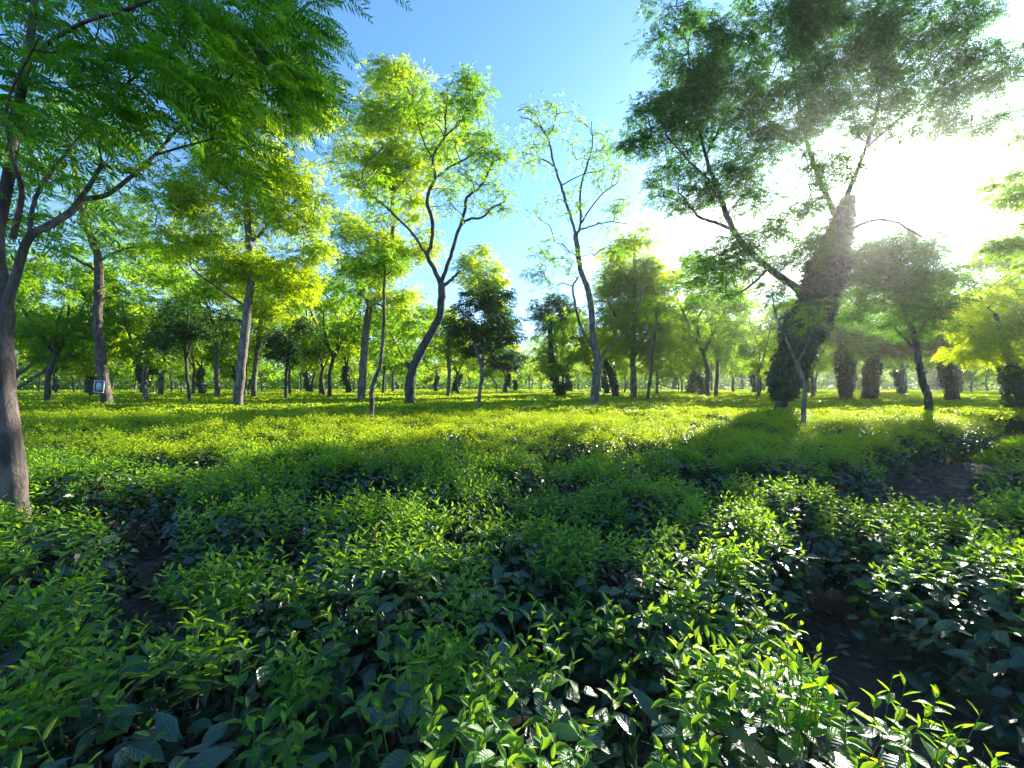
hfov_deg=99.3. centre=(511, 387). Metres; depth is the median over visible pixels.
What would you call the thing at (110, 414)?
tea bush
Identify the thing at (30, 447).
tea bush
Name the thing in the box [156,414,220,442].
tea bush
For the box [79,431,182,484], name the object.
tea bush
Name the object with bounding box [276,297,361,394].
shade tree
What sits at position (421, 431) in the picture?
tea bush
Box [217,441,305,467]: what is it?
tea bush
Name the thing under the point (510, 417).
tea bush
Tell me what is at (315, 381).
shade tree
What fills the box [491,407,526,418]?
tea bush
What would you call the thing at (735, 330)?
shade tree
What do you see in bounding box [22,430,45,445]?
tea bush
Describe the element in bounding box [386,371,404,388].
vine clad tree
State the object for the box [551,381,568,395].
vine clad tree
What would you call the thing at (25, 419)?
tea bush
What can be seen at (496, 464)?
tea bush
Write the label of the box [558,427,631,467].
tea bush
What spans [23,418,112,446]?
tea bush
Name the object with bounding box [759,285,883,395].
shade tree
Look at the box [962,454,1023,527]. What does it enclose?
tea bush
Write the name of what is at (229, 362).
vine clad tree
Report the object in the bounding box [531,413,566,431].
tea bush
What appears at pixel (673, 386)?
vine clad tree
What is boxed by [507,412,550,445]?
tea bush
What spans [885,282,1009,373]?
shade tree
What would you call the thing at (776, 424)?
tea bush
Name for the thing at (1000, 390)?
shade tree
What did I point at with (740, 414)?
tea bush
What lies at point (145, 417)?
tea bush
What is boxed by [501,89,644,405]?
sparse tree
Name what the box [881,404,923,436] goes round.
tea bush
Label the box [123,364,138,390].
shade tree
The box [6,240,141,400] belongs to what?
shade tree
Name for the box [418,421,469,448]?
tea bush
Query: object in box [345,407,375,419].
tea bush
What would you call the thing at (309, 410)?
tea bush
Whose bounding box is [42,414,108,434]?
tea bush
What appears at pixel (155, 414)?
tea bush
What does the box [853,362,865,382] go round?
vine clad tree
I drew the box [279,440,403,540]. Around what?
tea bush
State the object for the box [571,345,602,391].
vine clad tree
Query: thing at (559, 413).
tea bush
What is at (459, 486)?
tea bush
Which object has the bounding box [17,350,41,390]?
shade tree
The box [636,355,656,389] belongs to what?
shade tree
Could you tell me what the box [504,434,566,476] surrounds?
tea bush
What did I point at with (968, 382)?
shade tree
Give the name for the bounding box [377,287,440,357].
shade tree
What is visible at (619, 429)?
tea bush
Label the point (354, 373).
shade tree
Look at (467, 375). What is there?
shade tree
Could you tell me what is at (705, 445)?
tea bush
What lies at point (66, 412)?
tea bush
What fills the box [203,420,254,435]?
tea bush
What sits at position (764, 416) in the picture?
tea bush
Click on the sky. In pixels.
(576, 48)
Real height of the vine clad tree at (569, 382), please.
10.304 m
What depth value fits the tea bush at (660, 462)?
5.04 m
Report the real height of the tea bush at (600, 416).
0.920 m
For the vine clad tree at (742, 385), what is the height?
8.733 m
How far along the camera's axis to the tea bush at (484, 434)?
8.41 m
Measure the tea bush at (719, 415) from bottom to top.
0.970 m
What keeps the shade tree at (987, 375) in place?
on the ground at (846, 668)
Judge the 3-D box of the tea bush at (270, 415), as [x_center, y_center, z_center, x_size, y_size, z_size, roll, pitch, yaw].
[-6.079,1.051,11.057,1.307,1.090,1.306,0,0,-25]
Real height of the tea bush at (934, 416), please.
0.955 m
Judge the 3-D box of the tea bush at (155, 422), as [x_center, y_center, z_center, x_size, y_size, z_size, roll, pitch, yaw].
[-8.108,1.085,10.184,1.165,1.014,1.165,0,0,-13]
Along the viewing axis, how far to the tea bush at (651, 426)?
9.93 m
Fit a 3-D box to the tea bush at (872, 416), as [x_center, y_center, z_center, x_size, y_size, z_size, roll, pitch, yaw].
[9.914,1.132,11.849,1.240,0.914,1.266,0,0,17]
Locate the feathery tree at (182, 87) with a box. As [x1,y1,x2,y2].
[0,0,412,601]
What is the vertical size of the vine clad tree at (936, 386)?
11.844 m
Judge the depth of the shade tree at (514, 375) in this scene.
77.39 m
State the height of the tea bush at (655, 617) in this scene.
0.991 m
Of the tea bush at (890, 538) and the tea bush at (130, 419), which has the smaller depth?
the tea bush at (890, 538)
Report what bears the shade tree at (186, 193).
on the ground at (846, 668)
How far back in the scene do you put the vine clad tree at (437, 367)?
77.96 m
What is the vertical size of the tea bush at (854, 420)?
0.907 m
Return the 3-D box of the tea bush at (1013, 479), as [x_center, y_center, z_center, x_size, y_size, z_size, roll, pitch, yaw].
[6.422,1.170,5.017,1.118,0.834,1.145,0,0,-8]
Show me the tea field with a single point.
(977, 402)
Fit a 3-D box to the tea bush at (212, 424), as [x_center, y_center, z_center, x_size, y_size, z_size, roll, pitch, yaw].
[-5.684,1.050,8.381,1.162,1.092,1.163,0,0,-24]
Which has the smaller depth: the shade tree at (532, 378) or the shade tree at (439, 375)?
the shade tree at (439, 375)
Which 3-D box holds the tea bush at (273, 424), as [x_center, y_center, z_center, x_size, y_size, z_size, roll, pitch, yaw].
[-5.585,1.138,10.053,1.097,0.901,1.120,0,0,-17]
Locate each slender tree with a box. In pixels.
[330,240,415,423]
[634,290,684,400]
[749,277,856,426]
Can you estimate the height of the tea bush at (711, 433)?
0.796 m
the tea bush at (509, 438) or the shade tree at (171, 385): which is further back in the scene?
the shade tree at (171, 385)
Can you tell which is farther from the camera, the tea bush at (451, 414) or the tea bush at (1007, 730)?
the tea bush at (451, 414)
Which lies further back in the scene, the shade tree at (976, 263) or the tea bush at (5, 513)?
the shade tree at (976, 263)
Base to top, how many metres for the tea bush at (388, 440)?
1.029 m
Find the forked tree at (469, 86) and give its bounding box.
[356,61,523,403]
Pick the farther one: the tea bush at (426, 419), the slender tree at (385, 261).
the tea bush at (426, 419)
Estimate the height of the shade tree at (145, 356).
9.602 m
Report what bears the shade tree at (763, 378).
on the ground at (846, 668)
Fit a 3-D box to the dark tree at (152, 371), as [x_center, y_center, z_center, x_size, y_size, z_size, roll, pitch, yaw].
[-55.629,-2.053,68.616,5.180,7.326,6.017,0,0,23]
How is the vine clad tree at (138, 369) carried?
on the ground at (846, 668)
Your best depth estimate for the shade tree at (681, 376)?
68.49 m
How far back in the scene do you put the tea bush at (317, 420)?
9.13 m
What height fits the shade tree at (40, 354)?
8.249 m
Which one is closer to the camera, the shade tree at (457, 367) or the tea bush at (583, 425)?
the tea bush at (583, 425)
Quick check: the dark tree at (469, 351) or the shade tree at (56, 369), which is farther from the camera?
the shade tree at (56, 369)
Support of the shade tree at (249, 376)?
on the ground at (846, 668)
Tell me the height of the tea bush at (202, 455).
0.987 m
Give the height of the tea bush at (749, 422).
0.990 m
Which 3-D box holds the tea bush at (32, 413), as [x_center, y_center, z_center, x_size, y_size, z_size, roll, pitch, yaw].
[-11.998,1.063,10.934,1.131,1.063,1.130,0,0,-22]
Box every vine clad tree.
[15,350,29,373]
[36,353,76,390]
[58,294,140,394]
[76,342,114,392]
[109,300,155,392]
[178,343,226,393]
[199,330,267,394]
[248,364,267,389]
[282,352,319,391]
[334,335,371,392]
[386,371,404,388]
[423,351,446,390]
[436,357,479,391]
[499,364,527,390]
[502,343,526,391]
[523,289,599,387]
[534,343,571,391]
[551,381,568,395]
[564,343,581,390]
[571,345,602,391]
[581,352,629,393]
[582,289,646,396]
[607,0,1023,415]
[626,356,642,389]
[668,292,729,392]
[670,367,686,389]
[671,328,715,394]
[702,349,738,385]
[732,328,772,391]
[740,375,747,388]
[801,353,824,392]
[815,311,899,400]
[846,323,933,399]
[850,357,888,391]
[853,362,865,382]
[853,372,858,389]
[866,358,911,392]
[889,310,997,400]
[922,358,942,389]
[931,267,1023,415]
[935,361,986,391]
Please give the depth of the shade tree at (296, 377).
93.19 m
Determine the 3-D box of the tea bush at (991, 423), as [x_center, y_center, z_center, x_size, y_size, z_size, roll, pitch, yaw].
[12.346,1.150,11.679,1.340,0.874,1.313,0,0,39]
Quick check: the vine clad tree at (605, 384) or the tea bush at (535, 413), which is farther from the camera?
the vine clad tree at (605, 384)
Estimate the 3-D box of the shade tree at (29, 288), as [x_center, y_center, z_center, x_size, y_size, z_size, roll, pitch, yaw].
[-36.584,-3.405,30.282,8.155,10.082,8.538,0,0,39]
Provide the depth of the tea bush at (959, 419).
10.78 m
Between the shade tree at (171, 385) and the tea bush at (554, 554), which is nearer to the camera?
the tea bush at (554, 554)
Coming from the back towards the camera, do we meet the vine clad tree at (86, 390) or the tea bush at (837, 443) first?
the vine clad tree at (86, 390)
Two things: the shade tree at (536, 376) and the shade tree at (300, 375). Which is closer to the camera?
the shade tree at (300, 375)
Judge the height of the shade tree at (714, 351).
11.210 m
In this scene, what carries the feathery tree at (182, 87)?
on the ground at (846, 668)
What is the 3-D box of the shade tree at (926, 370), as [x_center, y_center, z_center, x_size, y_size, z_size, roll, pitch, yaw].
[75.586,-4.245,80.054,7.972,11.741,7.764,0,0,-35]
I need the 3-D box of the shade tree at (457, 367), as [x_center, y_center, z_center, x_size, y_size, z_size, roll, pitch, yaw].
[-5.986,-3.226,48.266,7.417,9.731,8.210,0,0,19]
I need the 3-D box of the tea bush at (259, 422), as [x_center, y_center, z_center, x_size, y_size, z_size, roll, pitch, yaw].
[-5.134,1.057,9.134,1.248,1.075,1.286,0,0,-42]
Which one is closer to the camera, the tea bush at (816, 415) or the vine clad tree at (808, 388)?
the tea bush at (816, 415)
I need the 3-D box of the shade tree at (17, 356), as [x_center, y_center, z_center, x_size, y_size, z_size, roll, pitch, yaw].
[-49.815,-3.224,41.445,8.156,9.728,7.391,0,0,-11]
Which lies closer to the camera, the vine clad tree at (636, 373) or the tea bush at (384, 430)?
the tea bush at (384, 430)
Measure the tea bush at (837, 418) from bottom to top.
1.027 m
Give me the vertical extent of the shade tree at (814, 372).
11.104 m
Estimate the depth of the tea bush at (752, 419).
10.98 m
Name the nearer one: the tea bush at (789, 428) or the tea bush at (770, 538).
the tea bush at (770, 538)
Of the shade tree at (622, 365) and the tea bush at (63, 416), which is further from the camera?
the shade tree at (622, 365)
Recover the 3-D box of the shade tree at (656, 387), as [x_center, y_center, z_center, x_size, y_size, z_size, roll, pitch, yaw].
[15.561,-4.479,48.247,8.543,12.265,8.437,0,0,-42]
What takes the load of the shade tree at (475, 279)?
on the ground at (846, 668)
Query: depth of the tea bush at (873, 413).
12.52 m
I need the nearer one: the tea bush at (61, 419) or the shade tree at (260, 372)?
the tea bush at (61, 419)
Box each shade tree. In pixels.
[0,74,205,403]
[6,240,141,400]
[6,255,52,353]
[14,283,50,361]
[14,347,75,391]
[15,295,110,388]
[15,345,33,363]
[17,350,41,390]
[52,260,226,400]
[57,326,129,395]
[74,237,211,394]
[80,344,135,390]
[121,42,348,409]
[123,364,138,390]
[124,358,136,389]
[138,213,278,396]
[143,291,236,393]
[157,357,189,391]
[158,351,207,391]
[164,372,192,389]
[166,266,298,394]
[180,351,213,390]
[210,334,262,383]
[217,253,317,396]
[220,367,249,389]
[222,351,262,378]
[248,352,281,390]
[249,305,315,393]
[258,370,274,388]
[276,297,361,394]
[279,365,301,389]
[280,360,311,380]
[281,361,316,390]
[282,265,389,396]
[286,285,369,393]
[290,358,333,392]
[309,367,332,388]
[310,365,342,389]
[311,53,474,399]
[323,368,340,388]
[335,357,375,390]
[350,363,374,383]
[356,311,415,392]
[368,301,445,376]
[368,305,420,391]
[368,339,397,389]
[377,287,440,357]
[391,353,432,382]
[414,243,516,395]
[417,325,493,392]
[421,370,439,389]
[423,361,446,383]
[461,365,478,389]
[462,366,479,388]
[475,354,511,391]
[499,346,523,382]
[519,342,543,388]
[523,356,538,388]
[527,307,590,382]
[529,366,549,389]
[531,335,579,371]
[569,346,588,389]
[571,329,629,381]
[612,351,644,391]
[619,372,640,388]
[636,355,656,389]
[638,299,690,393]
[658,251,767,395]
[659,354,685,389]
[661,359,692,391]
[677,280,762,395]
[682,368,711,381]
[709,292,796,396]
[709,360,738,390]
[710,316,762,391]
[748,314,835,374]
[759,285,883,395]
[761,369,768,390]
[809,370,828,387]
[811,356,833,391]
[822,286,896,392]
[828,366,837,380]
[832,221,1011,411]
[852,268,973,394]
[856,374,864,389]
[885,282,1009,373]
[904,352,930,390]
[905,356,936,380]
[955,235,1023,307]
[958,364,992,391]
[961,368,983,389]
[967,159,1023,295]
[971,364,997,390]
[979,300,1023,393]
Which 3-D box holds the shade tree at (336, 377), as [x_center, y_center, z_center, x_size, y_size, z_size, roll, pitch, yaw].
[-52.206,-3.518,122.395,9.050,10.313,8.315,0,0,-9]
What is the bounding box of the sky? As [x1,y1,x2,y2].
[0,0,1023,387]
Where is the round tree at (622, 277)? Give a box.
[581,222,702,398]
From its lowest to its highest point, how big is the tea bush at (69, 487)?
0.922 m
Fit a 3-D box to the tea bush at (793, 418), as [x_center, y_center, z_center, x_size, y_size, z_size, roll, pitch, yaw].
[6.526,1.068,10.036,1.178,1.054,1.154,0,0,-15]
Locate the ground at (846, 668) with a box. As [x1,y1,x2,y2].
[6,388,1023,767]
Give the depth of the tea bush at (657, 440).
6.79 m
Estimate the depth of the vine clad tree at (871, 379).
26.65 m
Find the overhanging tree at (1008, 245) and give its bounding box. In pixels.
[966,102,1023,265]
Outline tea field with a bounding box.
[17,388,1023,432]
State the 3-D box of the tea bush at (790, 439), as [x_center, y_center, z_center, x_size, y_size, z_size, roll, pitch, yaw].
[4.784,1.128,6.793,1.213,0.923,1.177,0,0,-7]
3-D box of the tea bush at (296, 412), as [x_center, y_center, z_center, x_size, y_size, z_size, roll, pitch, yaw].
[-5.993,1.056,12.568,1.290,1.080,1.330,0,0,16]
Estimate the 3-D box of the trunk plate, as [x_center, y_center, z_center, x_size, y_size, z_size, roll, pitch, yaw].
[-18.682,-0.029,19.690,0.360,0.540,0.052,5,-2,-20]
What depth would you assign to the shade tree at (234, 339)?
35.28 m
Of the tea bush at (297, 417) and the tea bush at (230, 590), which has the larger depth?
the tea bush at (297, 417)
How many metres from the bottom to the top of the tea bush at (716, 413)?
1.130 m
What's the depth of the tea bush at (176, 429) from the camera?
8.37 m
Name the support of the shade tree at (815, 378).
on the ground at (846, 668)
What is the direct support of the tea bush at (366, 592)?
on the ground at (846, 668)
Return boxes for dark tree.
[45,360,84,391]
[127,288,241,401]
[148,360,180,390]
[249,316,328,398]
[438,281,529,407]
[442,315,514,369]
[486,345,529,392]
[729,366,748,387]
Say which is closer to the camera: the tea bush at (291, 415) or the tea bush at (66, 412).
the tea bush at (291, 415)
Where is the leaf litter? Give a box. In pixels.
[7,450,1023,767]
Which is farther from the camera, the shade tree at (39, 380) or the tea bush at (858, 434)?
the shade tree at (39, 380)
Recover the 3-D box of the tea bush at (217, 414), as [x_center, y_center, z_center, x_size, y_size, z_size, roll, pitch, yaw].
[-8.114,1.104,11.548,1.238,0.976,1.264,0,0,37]
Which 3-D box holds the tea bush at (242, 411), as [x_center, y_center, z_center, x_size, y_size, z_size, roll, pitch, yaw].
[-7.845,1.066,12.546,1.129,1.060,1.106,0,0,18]
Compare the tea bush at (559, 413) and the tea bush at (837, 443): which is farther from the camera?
the tea bush at (559, 413)
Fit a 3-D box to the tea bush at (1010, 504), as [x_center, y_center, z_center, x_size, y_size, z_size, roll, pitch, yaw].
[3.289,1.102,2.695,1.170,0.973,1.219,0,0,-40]
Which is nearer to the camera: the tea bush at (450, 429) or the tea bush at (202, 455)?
the tea bush at (202, 455)
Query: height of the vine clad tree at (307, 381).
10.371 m
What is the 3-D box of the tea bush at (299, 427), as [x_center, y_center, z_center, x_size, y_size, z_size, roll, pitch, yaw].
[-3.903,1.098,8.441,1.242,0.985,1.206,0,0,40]
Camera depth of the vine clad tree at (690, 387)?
51.10 m
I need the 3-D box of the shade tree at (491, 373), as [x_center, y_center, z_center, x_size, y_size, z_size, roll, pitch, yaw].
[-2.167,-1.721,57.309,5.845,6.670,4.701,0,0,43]
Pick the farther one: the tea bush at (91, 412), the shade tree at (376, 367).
the shade tree at (376, 367)
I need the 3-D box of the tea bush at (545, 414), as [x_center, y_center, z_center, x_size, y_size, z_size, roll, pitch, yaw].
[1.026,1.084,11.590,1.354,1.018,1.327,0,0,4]
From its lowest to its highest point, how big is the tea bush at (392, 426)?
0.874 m
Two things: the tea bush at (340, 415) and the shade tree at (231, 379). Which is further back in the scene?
the shade tree at (231, 379)
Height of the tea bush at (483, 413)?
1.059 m
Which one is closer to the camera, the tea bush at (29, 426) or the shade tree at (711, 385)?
the tea bush at (29, 426)
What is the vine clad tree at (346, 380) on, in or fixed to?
on the ground at (846, 668)
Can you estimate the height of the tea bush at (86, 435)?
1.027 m
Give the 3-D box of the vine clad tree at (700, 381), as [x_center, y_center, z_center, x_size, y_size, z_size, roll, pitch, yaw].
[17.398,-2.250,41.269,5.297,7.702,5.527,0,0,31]
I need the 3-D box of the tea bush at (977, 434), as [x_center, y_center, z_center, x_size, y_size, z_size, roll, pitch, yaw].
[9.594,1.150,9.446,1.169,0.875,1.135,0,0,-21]
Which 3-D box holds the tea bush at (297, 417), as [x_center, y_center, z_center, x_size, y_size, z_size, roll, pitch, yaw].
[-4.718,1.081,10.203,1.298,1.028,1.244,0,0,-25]
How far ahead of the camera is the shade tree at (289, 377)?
48.92 m
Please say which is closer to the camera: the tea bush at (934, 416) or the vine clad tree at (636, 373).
the tea bush at (934, 416)
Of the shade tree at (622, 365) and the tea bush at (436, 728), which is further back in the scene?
the shade tree at (622, 365)
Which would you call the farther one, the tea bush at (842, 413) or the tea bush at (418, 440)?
the tea bush at (842, 413)
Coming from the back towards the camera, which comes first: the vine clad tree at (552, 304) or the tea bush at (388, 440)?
the vine clad tree at (552, 304)
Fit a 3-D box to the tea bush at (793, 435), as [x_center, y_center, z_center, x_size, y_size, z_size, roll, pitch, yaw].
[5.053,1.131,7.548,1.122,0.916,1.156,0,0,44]
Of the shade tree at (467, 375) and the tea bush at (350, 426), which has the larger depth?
the shade tree at (467, 375)
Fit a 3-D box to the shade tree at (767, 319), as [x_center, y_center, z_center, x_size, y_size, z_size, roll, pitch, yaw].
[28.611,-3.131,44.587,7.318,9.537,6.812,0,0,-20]
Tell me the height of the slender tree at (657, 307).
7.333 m
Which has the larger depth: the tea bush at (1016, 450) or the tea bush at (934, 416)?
the tea bush at (934, 416)
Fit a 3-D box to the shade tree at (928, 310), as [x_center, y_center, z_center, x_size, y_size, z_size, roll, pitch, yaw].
[13.471,-2.001,15.112,5.838,7.221,3.032,0,0,0]
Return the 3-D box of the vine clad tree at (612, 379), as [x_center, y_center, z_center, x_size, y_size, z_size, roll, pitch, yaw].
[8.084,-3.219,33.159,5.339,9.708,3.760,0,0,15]
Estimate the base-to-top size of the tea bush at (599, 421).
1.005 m
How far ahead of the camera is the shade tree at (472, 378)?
124.52 m
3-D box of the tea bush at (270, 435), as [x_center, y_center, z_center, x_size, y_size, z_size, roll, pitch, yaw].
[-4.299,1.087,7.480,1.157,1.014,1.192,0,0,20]
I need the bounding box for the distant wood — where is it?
[17,355,1000,389]
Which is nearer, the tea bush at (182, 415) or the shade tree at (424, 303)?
the tea bush at (182, 415)
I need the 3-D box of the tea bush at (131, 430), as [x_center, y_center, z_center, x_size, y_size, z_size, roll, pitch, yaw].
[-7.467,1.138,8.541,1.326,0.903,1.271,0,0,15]
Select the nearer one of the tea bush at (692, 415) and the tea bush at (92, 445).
the tea bush at (92, 445)
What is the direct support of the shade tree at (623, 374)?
on the ground at (846, 668)
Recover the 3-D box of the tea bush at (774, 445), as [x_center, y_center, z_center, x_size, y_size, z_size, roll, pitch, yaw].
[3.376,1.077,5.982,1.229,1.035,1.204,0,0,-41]
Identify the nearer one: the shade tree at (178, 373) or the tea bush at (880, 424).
the tea bush at (880, 424)
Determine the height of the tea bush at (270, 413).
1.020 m
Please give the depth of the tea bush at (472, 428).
9.04 m
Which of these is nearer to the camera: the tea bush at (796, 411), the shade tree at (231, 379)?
the tea bush at (796, 411)
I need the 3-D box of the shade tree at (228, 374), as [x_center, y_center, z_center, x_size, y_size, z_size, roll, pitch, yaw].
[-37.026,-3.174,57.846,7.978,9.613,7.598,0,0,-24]
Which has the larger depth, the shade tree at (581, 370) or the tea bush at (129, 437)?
the shade tree at (581, 370)
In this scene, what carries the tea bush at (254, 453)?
on the ground at (846, 668)
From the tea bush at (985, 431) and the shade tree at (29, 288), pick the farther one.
the shade tree at (29, 288)
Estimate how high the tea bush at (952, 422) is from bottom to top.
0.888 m
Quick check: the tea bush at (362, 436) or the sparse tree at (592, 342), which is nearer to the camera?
the tea bush at (362, 436)
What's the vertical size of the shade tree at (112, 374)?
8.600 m
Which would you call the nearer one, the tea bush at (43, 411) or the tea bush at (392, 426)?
the tea bush at (392, 426)
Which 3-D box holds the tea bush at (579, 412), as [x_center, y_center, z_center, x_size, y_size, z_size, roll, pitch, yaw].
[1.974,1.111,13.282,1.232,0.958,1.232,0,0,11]
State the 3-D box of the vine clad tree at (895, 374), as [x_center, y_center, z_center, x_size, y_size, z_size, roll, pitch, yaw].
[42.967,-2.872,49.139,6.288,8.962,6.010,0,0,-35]
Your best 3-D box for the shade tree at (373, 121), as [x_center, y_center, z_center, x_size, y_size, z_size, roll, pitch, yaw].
[-7.022,-9.086,25.925,10.008,21.422,5.964,0,0,0]
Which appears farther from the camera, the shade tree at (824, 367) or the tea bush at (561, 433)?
the shade tree at (824, 367)
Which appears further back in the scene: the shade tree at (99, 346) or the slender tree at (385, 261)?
the shade tree at (99, 346)
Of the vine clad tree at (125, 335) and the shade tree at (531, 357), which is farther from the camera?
the shade tree at (531, 357)
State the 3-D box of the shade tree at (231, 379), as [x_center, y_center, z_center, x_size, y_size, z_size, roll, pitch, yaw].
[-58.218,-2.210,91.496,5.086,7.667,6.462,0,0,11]
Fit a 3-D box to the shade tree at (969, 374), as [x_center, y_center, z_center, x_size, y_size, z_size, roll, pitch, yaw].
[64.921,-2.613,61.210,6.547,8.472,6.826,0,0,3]
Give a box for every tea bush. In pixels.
[0,493,99,603]
[0,497,151,684]
[0,554,179,767]
[0,594,350,767]
[20,410,59,423]
[20,411,52,428]
[21,412,77,422]
[21,416,77,451]
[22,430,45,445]
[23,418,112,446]
[23,429,83,461]
[24,439,62,457]
[25,440,107,512]
[26,449,81,524]
[27,451,158,538]
[28,410,68,415]
[29,474,61,528]
[37,413,94,431]
[42,412,87,419]
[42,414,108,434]
[48,423,141,470]
[50,407,96,416]
[51,432,156,493]
[53,420,123,443]
[69,409,110,417]
[75,410,109,419]
[76,411,125,426]
[78,432,156,466]
[79,405,118,418]
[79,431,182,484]
[81,410,133,420]
[81,438,183,499]
[83,414,135,435]
[83,420,140,437]
[86,462,228,547]
[89,534,344,767]
[102,423,156,438]
[105,413,151,430]
[119,410,150,417]
[122,412,172,428]
[133,409,172,423]
[134,422,204,460]
[136,417,184,428]
[137,412,182,434]
[138,436,229,483]
[138,456,323,572]
[151,422,212,447]
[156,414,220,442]
[158,482,332,626]
[159,432,261,489]
[166,410,201,419]
[180,426,249,468]
[183,413,244,444]
[186,412,230,423]
[187,413,222,426]
[200,444,329,531]
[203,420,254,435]
[206,436,288,468]
[207,441,312,491]
[210,412,256,424]
[212,415,253,433]
[217,409,257,426]
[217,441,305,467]
[225,422,291,449]
[228,407,257,417]
[238,426,297,448]
[239,510,526,767]
[241,413,295,443]
[248,409,289,429]
[254,407,287,423]
[254,418,290,439]
[256,434,360,514]
[269,432,342,452]
[279,409,320,426]
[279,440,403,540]
[282,405,325,429]
[282,413,332,431]
[282,421,340,440]
[284,477,481,658]
[285,431,359,496]
[286,411,336,440]
[287,405,325,414]
[288,421,350,448]
[319,592,643,767]
[320,418,379,447]
[321,413,361,430]
[322,411,368,439]
[324,412,351,423]
[337,421,383,450]
[338,427,397,479]
[343,430,420,499]
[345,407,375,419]
[345,422,406,453]
[352,441,427,506]
[354,414,395,427]
[357,413,391,425]
[362,421,416,440]
[366,421,413,442]
[374,411,403,426]
[379,453,525,587]
[381,430,446,474]
[383,438,500,539]
[390,414,424,434]
[392,425,447,466]
[396,496,624,708]
[399,435,491,491]
[410,409,434,426]
[411,412,444,431]
[414,420,465,449]
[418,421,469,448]
[425,413,466,430]
[434,414,475,439]
[435,410,463,421]
[439,444,561,537]
[442,411,478,439]
[449,422,496,449]
[458,414,495,435]
[458,437,523,461]
[464,407,504,425]
[465,423,515,452]
[468,435,539,476]
[469,415,511,431]
[477,428,536,454]
[485,451,583,517]
[488,416,532,444]
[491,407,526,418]
[495,413,530,430]
[496,480,650,594]
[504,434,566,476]
[505,419,561,464]
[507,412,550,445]
[525,408,547,422]
[528,510,807,767]
[529,410,566,421]
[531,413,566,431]
[532,422,589,473]
[533,413,570,456]
[534,451,654,532]
[545,409,572,419]
[548,415,606,459]
[555,411,584,424]
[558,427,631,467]
[564,408,592,417]
[568,446,661,518]
[569,412,601,428]
[576,413,631,453]
[581,413,620,432]
[585,468,722,581]
[586,421,648,461]
[589,411,617,417]
[589,420,647,458]
[592,614,1015,767]
[594,409,625,418]
[600,415,652,454]
[614,413,643,421]
[617,421,679,467]
[622,428,701,482]
[629,419,668,451]
[634,440,744,509]
[636,413,672,423]
[645,424,695,451]
[647,485,823,639]
[651,408,679,420]
[653,418,701,441]
[661,430,749,492]
[665,413,698,429]
[668,415,716,443]
[675,409,714,426]
[685,425,735,453]
[689,424,752,464]
[695,405,735,426]
[695,417,735,429]
[701,409,734,426]
[708,441,835,523]
[708,468,882,596]
[710,428,801,500]
[724,414,776,447]
[727,414,775,429]
[728,411,769,428]
[732,411,778,432]
[759,417,818,440]
[768,425,836,451]
[769,411,817,435]
[769,442,896,519]
[773,423,832,444]
[778,429,856,484]
[785,430,880,495]
[787,407,820,417]
[794,416,846,436]
[800,411,832,419]
[809,486,1023,658]
[813,415,885,461]
[815,413,859,435]
[817,407,857,417]
[826,427,903,477]
[831,432,929,484]
[833,414,872,429]
[844,521,1023,767]
[847,418,877,432]
[851,417,910,459]
[853,410,888,420]
[858,413,896,422]
[862,422,932,466]
[866,412,916,425]
[867,423,957,474]
[870,416,926,449]
[876,410,921,427]
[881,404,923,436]
[894,418,966,459]
[902,412,946,439]
[904,418,967,452]
[920,412,972,437]
[923,477,1023,627]
[925,411,956,416]
[927,422,992,458]
[934,415,981,444]
[939,417,1004,452]
[949,415,1010,445]
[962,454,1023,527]
[991,430,1023,478]
[993,455,1023,497]
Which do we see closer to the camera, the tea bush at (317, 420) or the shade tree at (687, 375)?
the tea bush at (317, 420)
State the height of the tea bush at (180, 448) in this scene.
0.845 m
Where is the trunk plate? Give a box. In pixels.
[93,380,104,392]
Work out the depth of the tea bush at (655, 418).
11.72 m
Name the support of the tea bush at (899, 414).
on the ground at (846, 668)
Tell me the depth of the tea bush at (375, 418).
10.84 m
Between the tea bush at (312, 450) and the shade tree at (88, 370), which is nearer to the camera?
the tea bush at (312, 450)
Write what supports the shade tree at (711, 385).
on the ground at (846, 668)
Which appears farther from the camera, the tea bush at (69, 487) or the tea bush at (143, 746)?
the tea bush at (69, 487)
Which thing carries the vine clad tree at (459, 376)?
on the ground at (846, 668)
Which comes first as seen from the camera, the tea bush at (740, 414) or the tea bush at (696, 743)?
the tea bush at (696, 743)
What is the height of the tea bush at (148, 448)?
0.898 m
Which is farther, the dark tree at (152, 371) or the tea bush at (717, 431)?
the dark tree at (152, 371)
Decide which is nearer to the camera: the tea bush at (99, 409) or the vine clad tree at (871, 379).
the tea bush at (99, 409)
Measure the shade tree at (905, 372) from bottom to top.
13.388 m
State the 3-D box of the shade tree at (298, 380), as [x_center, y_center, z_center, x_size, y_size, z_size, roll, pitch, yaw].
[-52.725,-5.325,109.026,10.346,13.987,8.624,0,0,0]
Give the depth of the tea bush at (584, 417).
10.73 m
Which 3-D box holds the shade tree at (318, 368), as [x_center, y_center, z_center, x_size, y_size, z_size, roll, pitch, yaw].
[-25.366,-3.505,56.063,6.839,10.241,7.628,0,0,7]
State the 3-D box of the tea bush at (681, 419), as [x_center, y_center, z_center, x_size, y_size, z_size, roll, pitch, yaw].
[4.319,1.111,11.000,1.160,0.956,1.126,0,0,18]
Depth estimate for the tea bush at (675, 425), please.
9.28 m
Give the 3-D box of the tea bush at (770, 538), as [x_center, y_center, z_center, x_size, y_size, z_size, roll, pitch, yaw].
[1.359,1.097,2.739,0.996,0.984,0.993,0,0,0]
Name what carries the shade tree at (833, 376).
on the ground at (846, 668)
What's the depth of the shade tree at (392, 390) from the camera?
66.50 m

